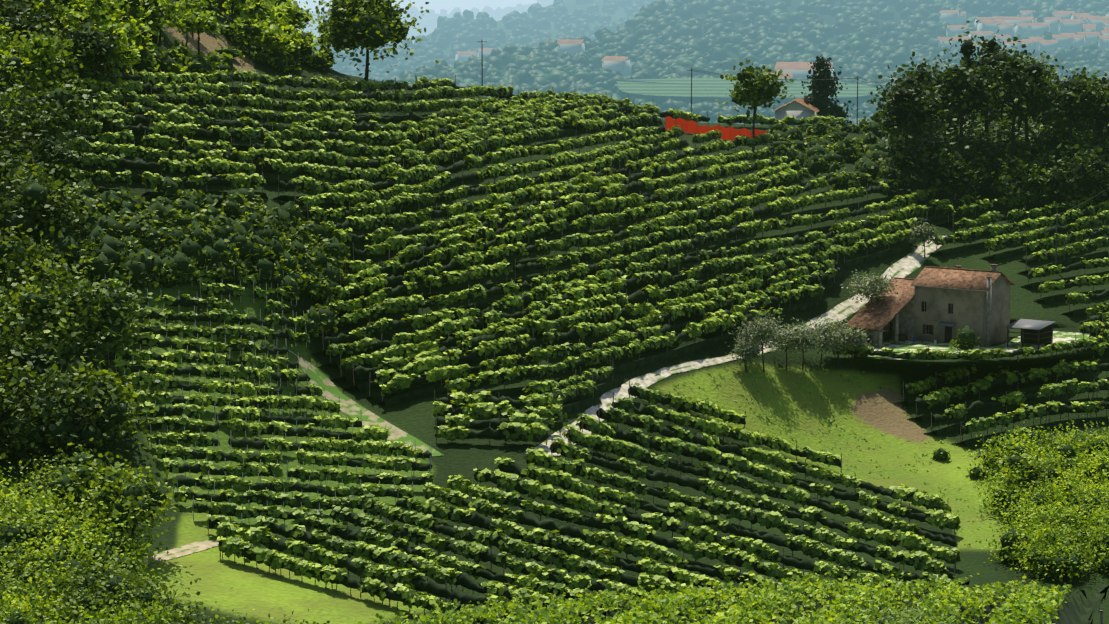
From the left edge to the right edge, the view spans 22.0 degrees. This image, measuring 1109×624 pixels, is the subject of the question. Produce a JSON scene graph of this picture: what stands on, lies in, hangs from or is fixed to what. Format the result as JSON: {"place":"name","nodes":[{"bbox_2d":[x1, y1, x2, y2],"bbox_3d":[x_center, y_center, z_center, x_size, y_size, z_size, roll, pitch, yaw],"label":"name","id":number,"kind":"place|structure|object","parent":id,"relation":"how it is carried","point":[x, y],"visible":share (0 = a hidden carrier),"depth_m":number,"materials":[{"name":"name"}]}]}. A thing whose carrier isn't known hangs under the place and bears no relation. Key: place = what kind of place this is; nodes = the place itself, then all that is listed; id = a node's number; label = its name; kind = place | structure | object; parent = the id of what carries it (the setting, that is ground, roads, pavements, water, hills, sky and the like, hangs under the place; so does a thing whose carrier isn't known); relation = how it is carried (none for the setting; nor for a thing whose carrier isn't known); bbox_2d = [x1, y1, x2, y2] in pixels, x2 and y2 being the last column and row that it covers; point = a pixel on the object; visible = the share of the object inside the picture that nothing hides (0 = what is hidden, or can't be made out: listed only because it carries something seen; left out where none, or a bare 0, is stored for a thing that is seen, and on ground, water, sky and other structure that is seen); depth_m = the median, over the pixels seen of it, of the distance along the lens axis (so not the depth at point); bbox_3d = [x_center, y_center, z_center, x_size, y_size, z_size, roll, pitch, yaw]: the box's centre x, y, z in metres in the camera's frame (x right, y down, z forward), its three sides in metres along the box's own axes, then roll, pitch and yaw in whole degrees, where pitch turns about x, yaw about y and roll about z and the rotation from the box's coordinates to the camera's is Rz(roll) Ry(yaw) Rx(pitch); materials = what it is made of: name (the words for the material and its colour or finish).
{"place":"outdoors","nodes":[
{"label":"outdoors","id":0,"kind":"place"},
{"bbox_2d":[101,267,433,529],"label":"grapevines","id":1,"kind":"object","parent":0,"point":[366,432],"visible":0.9,"depth_m":271.85,"materials":[{"name":"green plant"}]},
{"bbox_2d":[291,0,536,13],"bbox_3d":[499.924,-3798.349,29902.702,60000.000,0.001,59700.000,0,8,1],"label":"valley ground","id":2,"kind":"structure","parent":0,"point":[436,6],"depth_m":5801.82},
{"bbox_2d":[313,3,535,35],"bbox_3d":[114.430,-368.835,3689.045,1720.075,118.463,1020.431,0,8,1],"label":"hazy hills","id":3,"kind":"structure","parent":0,"point":[526,6],"depth_m":3695.00,"materials":[{"name":"plant"}]},
{"bbox_2d":[297,0,553,43],"bbox_3d":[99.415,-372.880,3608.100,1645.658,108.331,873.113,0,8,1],"label":"hazy hill trees","id":4,"kind":"object","parent":3,"relation":"on","point":[427,21],"visible":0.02,"depth_m":3667.13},
{"bbox_2d":[369,0,650,70],"bbox_3d":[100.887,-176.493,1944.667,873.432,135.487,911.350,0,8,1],"label":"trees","id":5,"kind":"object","parent":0,"point":[571,5],"depth_m":1933.43,"materials":[{"name":"green plant"}]},
{"bbox_2d":[312,0,672,80],"bbox_3d":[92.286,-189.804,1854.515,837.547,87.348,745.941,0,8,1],"label":"forest hill trees","id":6,"kind":"object","parent":5,"relation":"on","point":[467,35],"visible":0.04,"depth_m":1839.64,"materials":[{"name":"plant"}]},
{"bbox_2d":[0,0,1108,623],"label":"hillside terrain","id":7,"kind":"structure","parent":0,"point":[874,410],"depth_m":308.84,"materials":[{"name":"green plant"}]},
{"bbox_2d":[0,47,119,449],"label":"trees","id":8,"kind":"object","parent":7,"relation":"on","point":[38,299],"visible":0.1,"depth_m":270.96,"materials":[{"name":"green plant"}]},
{"bbox_2d":[0,71,127,451],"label":"forest","id":9,"kind":"object","parent":7,"relation":"on","point":[12,217],"visible":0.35,"depth_m":273.00,"materials":[{"name":"green plant"}]},
{"bbox_2d":[0,5,172,467],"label":"forest","id":10,"kind":"object","parent":7,"relation":"on","point":[23,143],"depth_m":272.30,"materials":[{"name":"green plant"}]},
{"bbox_2d":[0,0,172,80],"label":"hilltop trees","id":11,"kind":"object","parent":7,"relation":"on","point":[27,9],"depth_m":323.75,"materials":[{"name":"green plant"}]},
{"bbox_2d":[0,467,205,623],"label":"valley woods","id":12,"kind":"object","parent":7,"relation":"on","point":[148,596],"visible":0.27,"depth_m":228.92,"materials":[{"name":"green plant"}]},
{"bbox_2d":[0,0,333,98],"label":"trees","id":13,"kind":"object","parent":7,"relation":"on","point":[166,59],"visible":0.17,"depth_m":354.51,"materials":[{"name":"green plant"}]},
{"bbox_2d":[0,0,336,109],"bbox_3d":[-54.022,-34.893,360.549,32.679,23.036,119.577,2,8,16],"label":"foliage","id":14,"kind":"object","parent":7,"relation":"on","point":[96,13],"depth_m":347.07,"materials":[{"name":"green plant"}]},
{"bbox_2d":[0,444,348,623],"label":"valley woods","id":15,"kind":"object","parent":7,"relation":"on","point":[139,581],"visible":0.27,"depth_m":225.71,"materials":[{"name":"green plant"}]},
{"bbox_2d":[140,540,218,564],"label":"dirt path","id":16,"kind":"structure","parent":7,"relation":"on","point":[194,547],"depth_m":243.94,"materials":[{"name":"beige soil"}]},
{"bbox_2d":[105,266,431,535],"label":"vineyard posts","id":17,"kind":"object","parent":7,"relation":"on","point":[247,397],"visible":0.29,"depth_m":274.57,"materials":[{"name":"brown wood"}]},
{"bbox_2d":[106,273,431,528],"bbox_3d":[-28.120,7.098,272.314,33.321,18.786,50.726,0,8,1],"label":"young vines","id":18,"kind":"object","parent":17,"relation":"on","point":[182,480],"visible":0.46,"depth_m":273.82,"materials":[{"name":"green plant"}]},
{"bbox_2d":[282,346,442,455],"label":"track grass","id":19,"kind":"structure","parent":7,"relation":"on","point":[351,408],"depth_m":287.76,"materials":[{"name":"green plant"}]},
{"bbox_2d":[32,116,899,338],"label":"bushes","id":20,"kind":"object","parent":7,"relation":"on","point":[175,200],"visible":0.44,"depth_m":297.20,"materials":[{"name":"green plant"}]},
{"bbox_2d":[304,0,793,149],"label":"ridge trees","id":21,"kind":"object","parent":7,"relation":"on","point":[775,91],"depth_m":383.10,"materials":[{"name":"green plant"}]},
{"bbox_2d":[330,0,778,105],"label":"ridge trees","id":22,"kind":"object","parent":7,"relation":"on","point":[376,40],"visible":0.42,"depth_m":380.82,"materials":[{"name":"green plant"}]},
{"bbox_2d":[0,407,1108,623],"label":"bushes","id":23,"kind":"object","parent":7,"relation":"on","point":[125,616],"depth_m":278.22,"materials":[{"name":"green plant"}]},
{"bbox_2d":[38,328,1073,555],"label":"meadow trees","id":24,"kind":"object","parent":7,"relation":"on","point":[91,492],"depth_m":240.88,"materials":[{"name":"green plant"}]},
{"bbox_2d":[66,325,1057,532],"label":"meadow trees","id":25,"kind":"object","parent":7,"relation":"on","point":[968,334],"visible":0.35,"depth_m":243.56,"materials":[{"name":"green plant"}]},
{"bbox_2d":[75,69,1108,609],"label":"vineyard posts","id":26,"kind":"object","parent":7,"relation":"on","point":[615,319],"visible":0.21,"depth_m":321.69,"materials":[{"name":"brown wood"}]},
{"bbox_2d":[31,67,1108,615],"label":"vine rows","id":27,"kind":"object","parent":26,"relation":"on","point":[429,513],"depth_m":311.80,"materials":[{"name":"green plant"}]},
{"bbox_2d":[665,115,766,140],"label":"orange net fence","id":28,"kind":"object","parent":7,"relation":"on","point":[728,133],"visible":0.67,"depth_m":408.98,"materials":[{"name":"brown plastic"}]},
{"bbox_2d":[525,236,946,455],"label":"gravel road","id":29,"kind":"structure","parent":7,"relation":"on","point":[911,262],"depth_m":319.19,"materials":[{"name":"beige gravel"}]},
{"bbox_2d":[477,41,1107,370],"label":"utility poles","id":30,"kind":"object","parent":7,"relation":"on","point":[857,124],"visible":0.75,"depth_m":410.12,"materials":[{"name":"grey concrete"}]},
{"bbox_2d":[775,101,817,125],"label":"ridge cottage walls","id":31,"kind":"structure","parent":7,"relation":"on","point":[797,110],"depth_m":450.56,"materials":[{"name":"grey paint"}]},
{"bbox_2d":[772,95,820,111],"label":"roof","id":32,"kind":"structure","parent":31,"relation":"on","point":[804,102],"depth_m":454.55,"materials":[{"name":"orange tile"}]},
{"bbox_2d":[810,60,846,118],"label":"conifer","id":33,"kind":"object","parent":7,"relation":"on","point":[823,101],"visible":0.25,"depth_m":458.06,"materials":[{"name":"green plant"}]},
{"bbox_2d":[794,54,864,126],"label":"conifer","id":34,"kind":"object","parent":7,"relation":"on","point":[815,79],"depth_m":458.06,"materials":[{"name":"green plant"}]},
{"bbox_2d":[725,221,943,372],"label":"olive trees","id":35,"kind":"object","parent":7,"relation":"on","point":[834,340],"depth_m":328.26,"materials":[{"name":"green plant"}]},
{"bbox_2d":[673,366,1012,545],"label":"meadow grass tufts","id":36,"kind":"object","parent":7,"relation":"on","point":[855,466],"visible":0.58,"depth_m":315.39,"materials":[{"name":"green plant"}]},
{"bbox_2d":[844,264,1054,349],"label":"farmhouse","id":37,"kind":"object","parent":7,"relation":"on","point":[941,305],"visible":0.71,"depth_m":343.36,"materials":[{"name":"beige"}]},
{"bbox_2d":[853,331,1089,359],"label":"yard gravel","id":38,"kind":"structure","parent":7,"relation":"on","point":[912,346],"depth_m":342.06,"materials":[{"name":"beige gravel"}]},
{"bbox_2d":[862,20,1108,213],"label":"tree clump","id":39,"kind":"object","parent":7,"relation":"on","point":[1082,136],"depth_m":401.91,"materials":[{"name":"green plant"}]},
{"bbox_2d":[615,78,877,97],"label":"field","id":40,"kind":"structure","parent":0,"point":[715,87],"depth_m":1309.47,"materials":[{"name":"green plant"}]},
{"bbox_2d":[452,0,1074,122],"bbox_3d":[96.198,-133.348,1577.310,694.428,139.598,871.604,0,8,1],"label":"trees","id":41,"kind":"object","parent":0,"point":[830,19],"depth_m":1591.05,"materials":[{"name":"green plant"}]},
{"bbox_2d":[358,11,1108,82],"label":"village walls","id":42,"kind":"structure","parent":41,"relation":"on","point":[623,68],"depth_m":1484.77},
{"bbox_2d":[454,10,1108,77],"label":"village roofs","id":43,"kind":"structure","parent":42,"relation":"on","point":[806,66],"depth_m":1486.75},
{"bbox_2d":[382,0,1108,124],"bbox_3d":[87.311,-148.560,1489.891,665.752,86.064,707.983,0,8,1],"label":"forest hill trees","id":44,"kind":"object","parent":41,"relation":"on","point":[542,66],"depth_m":1462.04,"materials":[{"name":"plant"}]},
{"bbox_2d":[775,582,1102,623],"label":"vineyard posts","id":45,"kind":"object","parent":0,"point":[1101,615],"visible":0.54,"depth_m":80.31,"materials":[{"name":"brown wood"}]},
{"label":"hill ground","id":46,"kind":"structure","parent":0,"visible":0},
{"bbox_2d":[347,570,1071,623],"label":"vine leaves","id":47,"kind":"object","parent":46,"relation":"on","point":[1028,601],"visible":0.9,"depth_m":85.93,"materials":[{"name":"green plant"}]},
{"bbox_2d":[451,580,1108,623],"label":"vines","id":48,"kind":"object","parent":46,"relation":"on","point":[1071,613],"visible":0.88,"depth_m":90.28,"materials":[{"name":"green plant"}]},
{"bbox_2d":[748,578,998,623],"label":"bushes","id":49,"kind":"object","parent":46,"relation":"on","point":[916,621],"visible":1,"depth_m":63.71,"materials":[{"name":"green plant"}]}
]}

